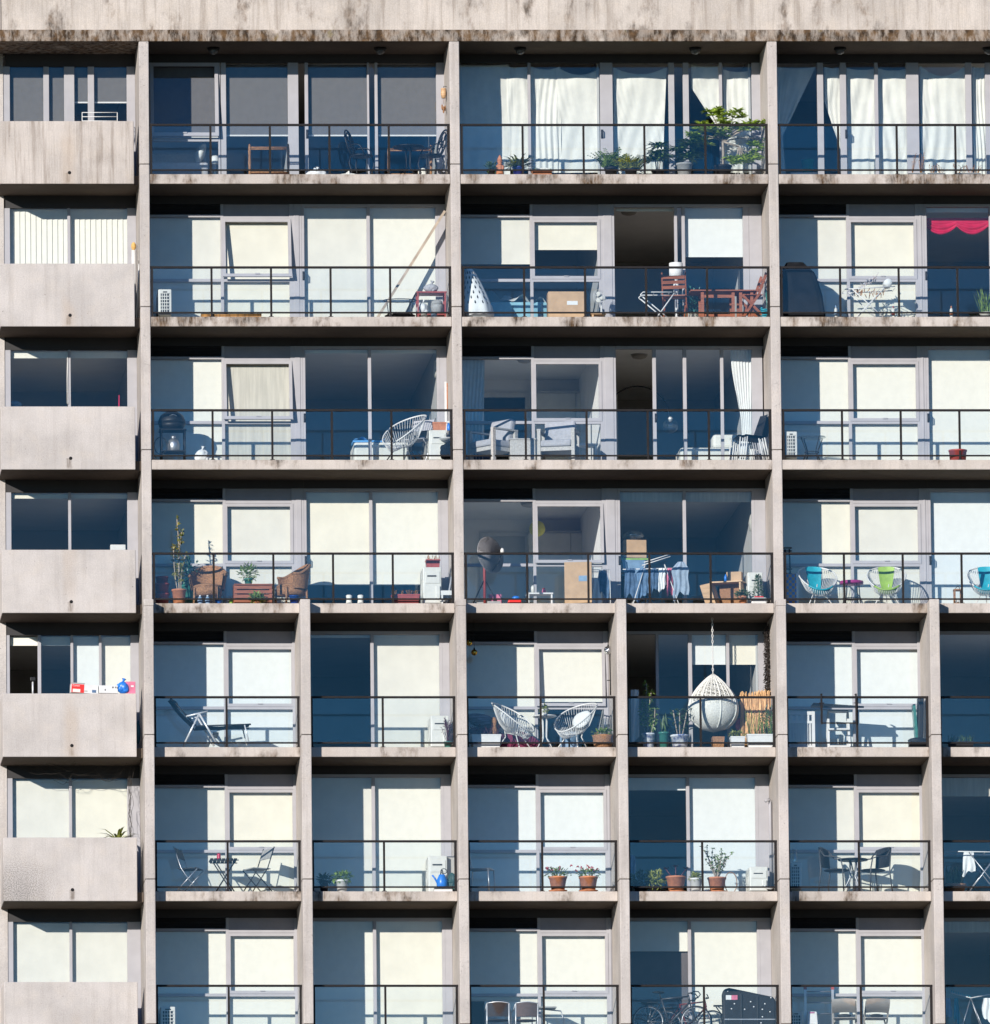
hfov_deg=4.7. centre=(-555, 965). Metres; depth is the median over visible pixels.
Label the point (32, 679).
tripod
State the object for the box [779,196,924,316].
window
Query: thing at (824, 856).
bistro armchair
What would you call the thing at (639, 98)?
curtain
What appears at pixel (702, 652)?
roller blind
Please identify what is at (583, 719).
cord chair
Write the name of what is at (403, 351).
roller blind
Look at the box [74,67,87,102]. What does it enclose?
roller blind
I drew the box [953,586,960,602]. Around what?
lantern
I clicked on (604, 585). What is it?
towel
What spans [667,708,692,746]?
potted plant
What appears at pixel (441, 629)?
window
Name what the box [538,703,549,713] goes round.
potted plant
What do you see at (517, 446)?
side table
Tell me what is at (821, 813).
roller blind
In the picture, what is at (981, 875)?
drying rack
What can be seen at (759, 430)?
stacking chair
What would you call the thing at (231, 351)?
window
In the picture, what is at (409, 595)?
planter box
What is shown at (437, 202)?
window
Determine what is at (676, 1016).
bicycle
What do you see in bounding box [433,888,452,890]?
cardboard box
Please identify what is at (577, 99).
curtain
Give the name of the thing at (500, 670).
roller blind
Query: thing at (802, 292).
barbecue cover
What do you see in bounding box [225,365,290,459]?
roller blind
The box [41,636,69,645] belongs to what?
roller blind
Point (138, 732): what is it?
towel
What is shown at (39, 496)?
roller blind
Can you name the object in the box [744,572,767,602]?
air conditioner
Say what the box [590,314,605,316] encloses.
stool
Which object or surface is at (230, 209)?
window
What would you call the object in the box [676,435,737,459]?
sofa
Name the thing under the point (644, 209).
roller blind
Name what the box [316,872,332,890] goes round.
potted plant
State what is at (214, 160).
table lamp
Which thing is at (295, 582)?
wicker armchair
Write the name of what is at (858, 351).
window
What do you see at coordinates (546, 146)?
curtain
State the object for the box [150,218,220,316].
roller blind
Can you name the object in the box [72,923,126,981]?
roller blind
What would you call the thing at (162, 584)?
pot
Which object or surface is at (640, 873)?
potted plant
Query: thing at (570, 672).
roller blind
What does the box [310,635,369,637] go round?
roller blind
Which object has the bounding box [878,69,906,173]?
curtain
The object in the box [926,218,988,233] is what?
swag valance
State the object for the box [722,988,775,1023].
folded table tennis table
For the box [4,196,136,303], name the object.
window
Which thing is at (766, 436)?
stacking chair
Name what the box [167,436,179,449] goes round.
gas bottle
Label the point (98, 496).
roller blind
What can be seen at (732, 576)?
cardboard box
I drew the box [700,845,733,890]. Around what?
potted plant
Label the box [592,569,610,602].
towel rack
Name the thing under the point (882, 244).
roller blind
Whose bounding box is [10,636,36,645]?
roller blind
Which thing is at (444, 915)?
window
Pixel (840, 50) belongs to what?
ceiling lamp
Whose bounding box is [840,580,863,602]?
round table
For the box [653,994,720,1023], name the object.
bicycle
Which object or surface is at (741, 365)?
curtain
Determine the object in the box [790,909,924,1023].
window
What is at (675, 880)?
potted plant
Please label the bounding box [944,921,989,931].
roller blind
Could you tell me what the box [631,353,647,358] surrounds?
ceiling lamp
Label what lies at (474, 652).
glass bauble
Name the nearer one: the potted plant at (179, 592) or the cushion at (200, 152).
the potted plant at (179, 592)
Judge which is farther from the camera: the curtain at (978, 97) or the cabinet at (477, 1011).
the curtain at (978, 97)
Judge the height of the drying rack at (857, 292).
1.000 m
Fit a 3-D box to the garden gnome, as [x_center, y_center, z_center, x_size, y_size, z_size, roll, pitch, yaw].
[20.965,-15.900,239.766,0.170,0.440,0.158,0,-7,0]
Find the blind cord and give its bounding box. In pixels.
[67,353,68,403]
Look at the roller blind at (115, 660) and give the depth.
239.75 m
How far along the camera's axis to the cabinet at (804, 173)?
240.98 m
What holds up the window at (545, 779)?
in the apartment building
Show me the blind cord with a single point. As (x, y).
(68, 390)
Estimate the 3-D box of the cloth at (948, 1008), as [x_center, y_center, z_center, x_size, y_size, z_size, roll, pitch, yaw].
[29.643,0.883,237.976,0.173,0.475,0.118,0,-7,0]
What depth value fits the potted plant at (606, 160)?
239.90 m
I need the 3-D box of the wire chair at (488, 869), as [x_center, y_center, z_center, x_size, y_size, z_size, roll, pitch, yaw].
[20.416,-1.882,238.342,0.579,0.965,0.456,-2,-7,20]
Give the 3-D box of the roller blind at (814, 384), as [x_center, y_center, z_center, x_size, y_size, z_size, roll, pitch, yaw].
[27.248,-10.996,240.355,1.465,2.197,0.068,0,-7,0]
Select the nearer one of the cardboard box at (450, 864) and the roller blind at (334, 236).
the cardboard box at (450, 864)
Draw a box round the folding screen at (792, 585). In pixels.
[786,573,798,602]
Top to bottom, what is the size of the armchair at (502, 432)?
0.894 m
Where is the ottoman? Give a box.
[350,442,408,459]
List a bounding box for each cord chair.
[382,415,426,459]
[491,702,533,746]
[554,703,597,746]
[797,566,836,602]
[866,567,906,602]
[966,567,989,602]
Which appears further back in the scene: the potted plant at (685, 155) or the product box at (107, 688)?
the potted plant at (685, 155)
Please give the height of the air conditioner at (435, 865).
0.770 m
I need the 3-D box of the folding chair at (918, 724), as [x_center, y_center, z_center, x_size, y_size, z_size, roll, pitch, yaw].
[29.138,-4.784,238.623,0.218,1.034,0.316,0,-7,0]
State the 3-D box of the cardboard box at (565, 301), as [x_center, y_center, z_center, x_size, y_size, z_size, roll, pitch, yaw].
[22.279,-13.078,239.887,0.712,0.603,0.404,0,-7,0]
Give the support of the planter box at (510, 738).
on the apartment building
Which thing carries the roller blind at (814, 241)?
attached to the apartment building
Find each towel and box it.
[136,721,140,743]
[351,437,384,445]
[592,578,601,602]
[598,570,609,597]
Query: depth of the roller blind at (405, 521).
240.05 m
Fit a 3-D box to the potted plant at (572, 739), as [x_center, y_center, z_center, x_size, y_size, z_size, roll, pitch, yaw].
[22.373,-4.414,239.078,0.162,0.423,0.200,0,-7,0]
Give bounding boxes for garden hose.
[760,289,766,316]
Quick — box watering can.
[432,868,446,885]
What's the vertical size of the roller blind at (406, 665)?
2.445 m
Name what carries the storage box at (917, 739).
on the apartment building
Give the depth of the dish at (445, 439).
238.94 m
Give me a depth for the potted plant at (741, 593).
238.59 m
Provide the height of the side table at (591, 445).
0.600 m
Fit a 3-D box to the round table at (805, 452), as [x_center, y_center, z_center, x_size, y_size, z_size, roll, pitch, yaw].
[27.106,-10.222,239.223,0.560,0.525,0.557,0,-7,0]
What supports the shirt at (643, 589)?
hanging from the drying rack at (656, 568)
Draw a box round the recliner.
[168,699,250,746]
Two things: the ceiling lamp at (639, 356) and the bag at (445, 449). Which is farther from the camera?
the ceiling lamp at (639, 356)
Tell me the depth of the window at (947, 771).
239.36 m
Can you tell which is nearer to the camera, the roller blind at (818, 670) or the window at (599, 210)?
the roller blind at (818, 670)
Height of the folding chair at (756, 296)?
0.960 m
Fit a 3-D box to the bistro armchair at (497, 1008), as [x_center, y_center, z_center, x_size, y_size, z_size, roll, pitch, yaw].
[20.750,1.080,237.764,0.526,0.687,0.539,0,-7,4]
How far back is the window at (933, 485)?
240.01 m
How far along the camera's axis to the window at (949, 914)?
239.01 m
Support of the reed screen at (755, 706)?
on the apartment building
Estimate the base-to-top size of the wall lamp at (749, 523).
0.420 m
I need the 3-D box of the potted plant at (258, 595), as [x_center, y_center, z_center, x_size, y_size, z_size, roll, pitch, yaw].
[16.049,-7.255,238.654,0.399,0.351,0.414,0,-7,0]
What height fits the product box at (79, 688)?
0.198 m
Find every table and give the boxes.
[209,858,238,890]
[392,144,423,173]
[415,291,446,316]
[508,438,535,459]
[529,593,552,602]
[532,1006,564,1023]
[533,714,555,746]
[575,443,597,459]
[621,575,648,602]
[687,290,756,316]
[713,1005,721,1023]
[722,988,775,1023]
[798,436,824,459]
[811,694,863,723]
[838,857,867,890]
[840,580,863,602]
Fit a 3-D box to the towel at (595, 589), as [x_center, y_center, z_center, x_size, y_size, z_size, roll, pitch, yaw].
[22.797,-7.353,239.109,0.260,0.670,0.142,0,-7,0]
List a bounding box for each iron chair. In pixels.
[344,129,374,173]
[417,129,446,173]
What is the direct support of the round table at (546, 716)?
on the apartment building
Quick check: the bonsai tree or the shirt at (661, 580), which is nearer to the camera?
the shirt at (661, 580)
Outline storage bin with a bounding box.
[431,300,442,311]
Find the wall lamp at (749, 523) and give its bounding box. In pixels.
[748,514,750,530]
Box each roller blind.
[10,67,42,120]
[10,351,67,357]
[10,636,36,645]
[11,494,67,498]
[13,779,68,837]
[13,923,69,981]
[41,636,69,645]
[49,67,63,120]
[71,351,126,357]
[71,494,126,498]
[72,779,126,837]
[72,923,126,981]
[73,636,98,685]
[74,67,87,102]
[94,67,126,102]
[101,636,129,692]
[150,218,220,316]
[151,360,221,459]
[152,67,217,137]
[152,502,222,602]
[154,645,223,746]
[155,788,224,890]
[156,932,225,1023]
[224,223,289,316]
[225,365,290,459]
[226,65,287,135]
[226,507,291,602]
[228,650,292,746]
[229,793,293,890]
[230,936,294,1023]
[304,208,366,316]
[305,350,366,352]
[306,492,369,584]
[308,65,366,135]
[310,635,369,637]
[312,778,371,890]
[313,921,372,1023]
[370,208,435,316]
[371,350,435,352]
[372,492,437,584]
[374,635,439,746]
[375,778,440,890]
[376,921,442,1023]
[377,65,435,135]
[461,218,529,263]
[466,645,534,746]
[468,788,535,890]
[469,932,537,1023]
[534,223,596,249]
[539,650,601,701]
[539,793,605,890]
[541,936,606,1023]
[616,208,672,211]
[620,492,681,501]
[628,778,685,789]
[630,921,687,950]
[685,208,742,256]
[686,492,750,501]
[689,778,755,890]
[691,921,756,1023]
[692,635,725,664]
[729,635,757,664]
[779,218,846,316]
[781,360,848,459]
[783,502,850,602]
[786,645,852,746]
[788,788,854,890]
[790,932,856,1023]
[850,223,915,316]
[852,365,917,459]
[854,507,919,602]
[857,650,917,746]
[859,793,920,890]
[861,936,922,1023]
[926,208,987,212]
[928,350,989,459]
[930,492,989,602]
[942,778,989,795]
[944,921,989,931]
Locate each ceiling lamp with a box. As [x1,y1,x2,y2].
[207,47,219,54]
[374,47,385,54]
[514,47,525,54]
[517,360,530,363]
[521,502,531,507]
[621,212,636,215]
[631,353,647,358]
[689,47,700,54]
[834,47,845,54]
[982,47,989,54]
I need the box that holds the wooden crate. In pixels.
[232,584,271,602]
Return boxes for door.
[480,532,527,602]
[483,393,529,459]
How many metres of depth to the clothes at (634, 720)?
239.09 m
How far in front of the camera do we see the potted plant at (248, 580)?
238.95 m
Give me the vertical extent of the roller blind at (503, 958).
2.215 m
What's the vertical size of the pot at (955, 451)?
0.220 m
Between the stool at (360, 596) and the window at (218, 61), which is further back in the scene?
the window at (218, 61)
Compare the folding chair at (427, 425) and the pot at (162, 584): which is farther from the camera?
the folding chair at (427, 425)
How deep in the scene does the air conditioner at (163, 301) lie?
239.27 m
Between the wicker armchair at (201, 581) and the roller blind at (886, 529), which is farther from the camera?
the roller blind at (886, 529)
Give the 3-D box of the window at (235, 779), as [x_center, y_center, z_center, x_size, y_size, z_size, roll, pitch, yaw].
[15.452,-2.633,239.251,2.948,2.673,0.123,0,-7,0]
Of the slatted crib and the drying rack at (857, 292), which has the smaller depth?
the slatted crib
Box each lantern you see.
[491,717,496,733]
[529,521,544,536]
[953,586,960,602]
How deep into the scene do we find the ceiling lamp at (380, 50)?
240.28 m
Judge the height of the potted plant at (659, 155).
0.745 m
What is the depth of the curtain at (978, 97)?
241.07 m
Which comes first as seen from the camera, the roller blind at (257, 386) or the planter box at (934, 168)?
the planter box at (934, 168)
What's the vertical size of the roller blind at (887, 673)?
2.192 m
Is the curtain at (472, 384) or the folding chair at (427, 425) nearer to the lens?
the folding chair at (427, 425)
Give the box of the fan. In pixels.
[593,289,605,311]
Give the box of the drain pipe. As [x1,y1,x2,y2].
[764,798,772,885]
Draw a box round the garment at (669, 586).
[667,568,672,596]
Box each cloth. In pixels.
[946,998,951,1017]
[954,998,959,1023]
[962,852,975,876]
[982,998,989,1022]
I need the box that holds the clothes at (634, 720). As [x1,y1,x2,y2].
[631,690,638,741]
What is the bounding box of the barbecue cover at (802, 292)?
[782,262,825,316]
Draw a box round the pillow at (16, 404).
[11,401,21,406]
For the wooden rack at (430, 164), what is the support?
on the apartment building
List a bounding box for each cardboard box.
[110,545,125,549]
[126,681,134,692]
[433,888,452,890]
[447,856,453,877]
[488,594,500,600]
[547,292,583,316]
[564,562,591,602]
[620,540,646,557]
[726,571,742,580]
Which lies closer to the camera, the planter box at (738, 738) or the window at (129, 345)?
the planter box at (738, 738)
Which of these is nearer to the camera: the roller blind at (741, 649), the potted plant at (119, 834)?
the potted plant at (119, 834)
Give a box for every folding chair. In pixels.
[173,846,203,890]
[243,847,274,890]
[405,418,435,459]
[661,272,687,316]
[737,272,766,316]
[831,998,856,1023]
[863,998,889,1023]
[911,699,923,737]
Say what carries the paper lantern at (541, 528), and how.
hanging from the apartment building
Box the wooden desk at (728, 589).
[712,580,745,602]
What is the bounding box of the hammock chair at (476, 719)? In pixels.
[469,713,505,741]
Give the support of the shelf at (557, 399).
on the apartment building
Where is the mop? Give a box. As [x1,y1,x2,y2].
[131,242,135,317]
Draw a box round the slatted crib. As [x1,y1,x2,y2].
[788,711,814,746]
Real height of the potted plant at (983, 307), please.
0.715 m
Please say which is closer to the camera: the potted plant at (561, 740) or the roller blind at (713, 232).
the potted plant at (561, 740)
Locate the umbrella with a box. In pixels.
[405,292,415,311]
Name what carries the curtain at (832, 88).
hanging from the apartment building
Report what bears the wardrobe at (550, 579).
on the apartment building
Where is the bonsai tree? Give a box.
[684,105,765,173]
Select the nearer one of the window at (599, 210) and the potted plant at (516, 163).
the potted plant at (516, 163)
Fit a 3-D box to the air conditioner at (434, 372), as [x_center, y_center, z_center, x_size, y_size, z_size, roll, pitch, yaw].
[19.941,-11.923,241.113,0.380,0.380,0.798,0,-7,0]
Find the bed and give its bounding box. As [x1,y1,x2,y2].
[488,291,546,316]
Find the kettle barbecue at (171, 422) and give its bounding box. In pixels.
[154,412,186,459]
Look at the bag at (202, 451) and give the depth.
239.06 m
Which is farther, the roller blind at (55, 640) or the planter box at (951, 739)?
the roller blind at (55, 640)
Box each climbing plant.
[15,762,138,837]
[762,623,770,690]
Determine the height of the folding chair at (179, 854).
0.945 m
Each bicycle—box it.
[632,991,711,1023]
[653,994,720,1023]
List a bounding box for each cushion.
[195,142,205,162]
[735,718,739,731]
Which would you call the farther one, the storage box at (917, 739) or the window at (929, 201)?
the window at (929, 201)
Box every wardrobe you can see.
[527,531,581,602]
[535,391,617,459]
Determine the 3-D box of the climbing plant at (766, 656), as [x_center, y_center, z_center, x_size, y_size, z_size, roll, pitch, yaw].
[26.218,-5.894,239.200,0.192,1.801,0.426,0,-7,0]
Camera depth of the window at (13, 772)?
239.36 m
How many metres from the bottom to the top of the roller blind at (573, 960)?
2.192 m
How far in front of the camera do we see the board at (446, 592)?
238.60 m
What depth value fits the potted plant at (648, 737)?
238.61 m
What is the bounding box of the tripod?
[30,677,34,692]
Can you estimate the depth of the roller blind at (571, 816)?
239.35 m
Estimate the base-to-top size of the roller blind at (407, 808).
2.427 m
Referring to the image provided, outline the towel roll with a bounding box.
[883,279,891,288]
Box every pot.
[155,576,169,602]
[948,449,966,459]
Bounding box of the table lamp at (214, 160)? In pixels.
[212,156,217,164]
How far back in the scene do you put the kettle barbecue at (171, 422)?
239.12 m
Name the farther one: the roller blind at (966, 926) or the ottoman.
the ottoman
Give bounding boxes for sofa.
[152,153,207,173]
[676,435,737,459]
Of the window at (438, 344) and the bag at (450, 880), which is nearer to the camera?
the bag at (450, 880)
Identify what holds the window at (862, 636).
in the apartment building
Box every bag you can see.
[117,678,128,692]
[194,446,209,459]
[306,167,327,173]
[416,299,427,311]
[423,281,437,290]
[440,443,452,459]
[447,873,453,890]
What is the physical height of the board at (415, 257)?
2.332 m
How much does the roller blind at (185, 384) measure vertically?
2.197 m
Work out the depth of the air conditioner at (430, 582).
238.84 m
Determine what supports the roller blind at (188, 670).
attached to the apartment building
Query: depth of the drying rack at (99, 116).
240.28 m
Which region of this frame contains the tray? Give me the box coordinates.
[973,315,989,316]
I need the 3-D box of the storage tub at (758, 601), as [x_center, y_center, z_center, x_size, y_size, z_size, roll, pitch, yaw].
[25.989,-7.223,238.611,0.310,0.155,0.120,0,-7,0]
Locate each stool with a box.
[346,595,351,602]
[358,595,362,602]
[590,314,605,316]
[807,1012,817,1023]
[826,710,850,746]
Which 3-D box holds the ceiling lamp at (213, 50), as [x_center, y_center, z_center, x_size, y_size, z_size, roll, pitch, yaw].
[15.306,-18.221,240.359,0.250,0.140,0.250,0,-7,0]
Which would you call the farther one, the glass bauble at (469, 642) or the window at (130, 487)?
the window at (130, 487)
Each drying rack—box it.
[82,112,117,120]
[623,555,678,602]
[638,292,673,316]
[841,273,894,316]
[944,851,989,890]
[950,990,989,1023]
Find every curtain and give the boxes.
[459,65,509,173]
[462,360,484,459]
[506,67,527,168]
[530,66,560,172]
[557,67,600,172]
[613,67,666,173]
[691,65,722,123]
[723,69,751,172]
[730,350,751,459]
[777,67,814,173]
[824,67,847,167]
[846,68,874,173]
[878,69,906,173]
[920,66,965,173]
[972,67,985,173]
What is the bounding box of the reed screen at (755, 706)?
[740,690,770,746]
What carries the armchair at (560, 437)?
on the apartment building
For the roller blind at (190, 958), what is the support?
attached to the apartment building
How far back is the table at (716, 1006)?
238.10 m
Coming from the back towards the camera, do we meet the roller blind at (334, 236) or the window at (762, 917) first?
the roller blind at (334, 236)
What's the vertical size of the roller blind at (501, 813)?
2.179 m
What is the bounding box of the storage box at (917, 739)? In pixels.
[908,737,925,746]
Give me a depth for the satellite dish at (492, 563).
238.92 m
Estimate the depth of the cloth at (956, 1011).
237.94 m
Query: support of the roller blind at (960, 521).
attached to the apartment building
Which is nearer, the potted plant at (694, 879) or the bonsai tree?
the potted plant at (694, 879)
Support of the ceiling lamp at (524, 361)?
attached to the apartment building
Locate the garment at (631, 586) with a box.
[624,568,637,597]
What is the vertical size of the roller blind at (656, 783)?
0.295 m
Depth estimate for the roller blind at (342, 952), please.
239.03 m
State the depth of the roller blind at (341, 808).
239.36 m
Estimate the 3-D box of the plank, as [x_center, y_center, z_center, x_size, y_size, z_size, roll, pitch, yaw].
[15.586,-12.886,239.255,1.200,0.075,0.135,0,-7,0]
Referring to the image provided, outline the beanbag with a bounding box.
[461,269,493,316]
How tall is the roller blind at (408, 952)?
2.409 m
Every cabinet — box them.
[471,1001,484,1023]
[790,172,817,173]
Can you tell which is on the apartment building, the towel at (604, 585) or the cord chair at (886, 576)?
the cord chair at (886, 576)
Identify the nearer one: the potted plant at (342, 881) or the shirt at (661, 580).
the potted plant at (342, 881)
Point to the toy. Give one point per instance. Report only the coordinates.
(514, 601)
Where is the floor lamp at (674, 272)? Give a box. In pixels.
[669,262,682,316]
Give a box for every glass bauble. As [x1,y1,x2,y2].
[466,638,471,645]
[471,648,476,655]
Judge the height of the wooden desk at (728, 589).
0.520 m
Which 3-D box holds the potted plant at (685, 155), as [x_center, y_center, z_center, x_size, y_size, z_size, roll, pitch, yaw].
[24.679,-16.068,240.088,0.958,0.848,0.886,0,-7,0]
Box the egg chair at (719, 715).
[688,618,738,732]
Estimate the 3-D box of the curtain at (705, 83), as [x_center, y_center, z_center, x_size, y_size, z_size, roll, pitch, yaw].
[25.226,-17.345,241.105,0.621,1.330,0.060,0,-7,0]
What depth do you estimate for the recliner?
238.55 m
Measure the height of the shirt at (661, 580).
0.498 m
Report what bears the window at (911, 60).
in the apartment building
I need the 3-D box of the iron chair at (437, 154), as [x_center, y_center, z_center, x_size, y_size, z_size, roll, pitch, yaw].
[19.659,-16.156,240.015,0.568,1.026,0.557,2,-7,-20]
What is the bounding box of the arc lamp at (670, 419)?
[616,386,676,433]
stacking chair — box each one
[728,414,767,459]
[732,417,767,459]
[734,418,768,459]
[736,425,768,459]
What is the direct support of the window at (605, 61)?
in the apartment building
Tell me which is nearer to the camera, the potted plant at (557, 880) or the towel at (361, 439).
the potted plant at (557, 880)
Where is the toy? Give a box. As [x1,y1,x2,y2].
[508,596,520,602]
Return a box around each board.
[377,210,445,316]
[441,590,451,602]
[700,583,714,602]
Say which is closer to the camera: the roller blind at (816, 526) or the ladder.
the ladder
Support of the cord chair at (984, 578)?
on the apartment building
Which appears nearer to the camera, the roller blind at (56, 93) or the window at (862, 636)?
the window at (862, 636)
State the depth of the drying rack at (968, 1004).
237.98 m
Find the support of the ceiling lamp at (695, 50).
attached to the apartment building
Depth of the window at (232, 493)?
240.01 m
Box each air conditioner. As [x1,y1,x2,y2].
[156,289,171,316]
[158,1007,174,1023]
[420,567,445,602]
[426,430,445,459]
[426,856,446,890]
[428,716,452,746]
[433,360,435,378]
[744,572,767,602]
[746,867,772,890]
[782,432,796,459]
[790,863,801,890]
[792,1011,802,1023]
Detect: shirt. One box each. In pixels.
[635,568,648,602]
[651,568,658,593]
[658,568,665,592]
[671,562,688,600]
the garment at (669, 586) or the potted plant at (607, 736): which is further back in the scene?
the garment at (669, 586)
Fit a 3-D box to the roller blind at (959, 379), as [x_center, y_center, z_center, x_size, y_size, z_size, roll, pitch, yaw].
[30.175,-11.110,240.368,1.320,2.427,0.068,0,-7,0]
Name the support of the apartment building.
on the ground
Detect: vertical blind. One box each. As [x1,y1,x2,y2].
[10,209,67,263]
[70,209,126,263]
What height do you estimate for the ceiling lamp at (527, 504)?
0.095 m
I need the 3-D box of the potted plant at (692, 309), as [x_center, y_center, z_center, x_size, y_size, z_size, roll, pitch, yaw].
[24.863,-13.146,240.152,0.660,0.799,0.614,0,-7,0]
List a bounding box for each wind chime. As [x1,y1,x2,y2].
[441,86,446,112]
[604,645,610,694]
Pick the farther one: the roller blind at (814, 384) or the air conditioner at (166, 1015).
the roller blind at (814, 384)
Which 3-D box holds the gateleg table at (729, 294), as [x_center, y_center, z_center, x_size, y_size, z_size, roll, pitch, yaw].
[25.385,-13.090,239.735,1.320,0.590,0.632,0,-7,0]
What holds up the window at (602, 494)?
in the apartment building
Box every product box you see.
[70,682,97,692]
[98,685,117,692]
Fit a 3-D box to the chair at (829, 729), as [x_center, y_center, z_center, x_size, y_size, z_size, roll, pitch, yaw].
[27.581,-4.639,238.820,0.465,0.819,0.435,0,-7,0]
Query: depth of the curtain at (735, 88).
241.10 m
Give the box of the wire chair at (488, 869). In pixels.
[470,859,494,890]
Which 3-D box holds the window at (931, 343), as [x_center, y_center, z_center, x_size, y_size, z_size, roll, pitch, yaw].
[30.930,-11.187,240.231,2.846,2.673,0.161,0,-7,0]
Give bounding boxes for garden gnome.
[496,155,503,173]
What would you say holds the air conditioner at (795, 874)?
on the apartment building
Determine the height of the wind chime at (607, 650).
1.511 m
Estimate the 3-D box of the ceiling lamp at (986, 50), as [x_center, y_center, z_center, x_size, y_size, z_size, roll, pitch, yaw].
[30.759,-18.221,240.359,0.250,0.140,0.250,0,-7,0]
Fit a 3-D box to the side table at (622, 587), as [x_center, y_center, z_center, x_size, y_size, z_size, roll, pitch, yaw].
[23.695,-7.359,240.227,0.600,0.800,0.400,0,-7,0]
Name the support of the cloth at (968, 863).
hanging from the drying rack at (981, 875)
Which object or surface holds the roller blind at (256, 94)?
attached to the apartment building
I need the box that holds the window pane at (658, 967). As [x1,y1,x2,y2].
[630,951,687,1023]
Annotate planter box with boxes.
[391,589,419,602]
[425,555,439,566]
[432,422,446,429]
[470,722,500,746]
[500,731,538,746]
[531,168,551,173]
[728,729,746,746]
[745,709,772,746]
[908,153,925,173]
[927,164,944,173]
[947,734,973,746]
[953,163,981,173]
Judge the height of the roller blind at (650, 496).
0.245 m
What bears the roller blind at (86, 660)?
attached to the apartment building
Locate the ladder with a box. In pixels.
[803,987,833,1023]
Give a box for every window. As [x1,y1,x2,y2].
[3,54,135,175]
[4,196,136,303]
[5,338,137,460]
[5,480,138,603]
[6,623,139,747]
[7,766,140,891]
[8,909,140,1023]
[149,54,444,173]
[150,196,301,316]
[151,338,302,459]
[152,480,304,602]
[154,623,295,746]
[155,766,296,890]
[155,909,297,1023]
[301,196,445,316]
[302,338,446,459]
[304,480,448,602]
[310,623,449,746]
[312,766,450,890]
[313,909,452,1023]
[459,54,760,173]
[460,196,614,316]
[462,338,616,459]
[463,480,617,602]
[466,623,609,739]
[468,766,610,890]
[469,909,612,1023]
[614,196,762,316]
[615,338,762,459]
[617,480,766,602]
[626,623,766,746]
[628,766,769,890]
[630,909,771,1022]
[777,54,989,173]
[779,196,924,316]
[780,338,926,459]
[782,480,928,602]
[786,623,919,746]
[788,766,923,890]
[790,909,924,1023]
[924,196,989,316]
[926,338,989,459]
[928,480,989,597]
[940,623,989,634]
[942,766,989,777]
[944,909,989,920]
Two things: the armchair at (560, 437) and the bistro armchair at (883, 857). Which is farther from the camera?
the armchair at (560, 437)
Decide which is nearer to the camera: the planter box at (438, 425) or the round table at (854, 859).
the round table at (854, 859)
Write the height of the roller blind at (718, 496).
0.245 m
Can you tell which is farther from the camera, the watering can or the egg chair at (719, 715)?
the egg chair at (719, 715)
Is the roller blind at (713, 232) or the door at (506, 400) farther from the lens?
the door at (506, 400)
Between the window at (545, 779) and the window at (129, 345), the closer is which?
the window at (545, 779)
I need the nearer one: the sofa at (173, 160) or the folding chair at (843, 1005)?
the folding chair at (843, 1005)
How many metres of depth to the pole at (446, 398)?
240.05 m
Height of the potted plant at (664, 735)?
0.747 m
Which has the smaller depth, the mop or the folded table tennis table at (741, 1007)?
the folded table tennis table at (741, 1007)
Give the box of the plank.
[201,314,261,316]
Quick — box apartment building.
[0,0,989,1023]
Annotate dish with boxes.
[439,437,452,441]
[473,537,503,602]
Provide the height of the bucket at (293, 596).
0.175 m
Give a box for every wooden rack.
[248,144,289,173]
[387,145,432,173]
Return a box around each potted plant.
[101,826,137,837]
[169,515,188,602]
[176,556,199,602]
[236,562,259,583]
[248,590,265,602]
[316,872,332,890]
[330,869,352,890]
[441,718,452,746]
[484,160,496,173]
[500,153,535,173]
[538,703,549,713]
[544,865,571,890]
[559,732,567,746]
[569,732,577,746]
[575,865,600,890]
[587,147,631,173]
[612,154,650,173]
[631,869,653,890]
[638,680,658,746]
[641,141,677,173]
[645,868,666,890]
[658,712,668,746]
[664,864,689,890]
[665,136,703,173]
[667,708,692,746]
[677,285,705,316]
[687,871,700,890]
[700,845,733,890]
[734,589,750,602]
[751,573,765,597]
[760,704,772,746]
[944,866,965,890]
[972,287,989,314]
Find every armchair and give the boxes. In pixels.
[188,565,227,602]
[275,564,310,602]
[467,419,517,459]
[484,1001,510,1023]
[511,1001,538,1023]
[537,421,579,459]
[818,847,853,890]
[854,847,892,890]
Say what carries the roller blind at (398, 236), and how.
attached to the apartment building
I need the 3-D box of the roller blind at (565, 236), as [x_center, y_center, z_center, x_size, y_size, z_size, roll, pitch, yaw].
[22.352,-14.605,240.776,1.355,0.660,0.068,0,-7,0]
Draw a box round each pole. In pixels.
[136,262,138,317]
[444,382,447,442]
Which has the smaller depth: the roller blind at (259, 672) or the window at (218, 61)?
the roller blind at (259, 672)
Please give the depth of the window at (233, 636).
239.72 m
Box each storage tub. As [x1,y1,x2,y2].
[621,558,647,574]
[751,596,766,602]
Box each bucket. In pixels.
[289,595,298,602]
[801,159,814,171]
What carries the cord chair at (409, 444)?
on the apartment building

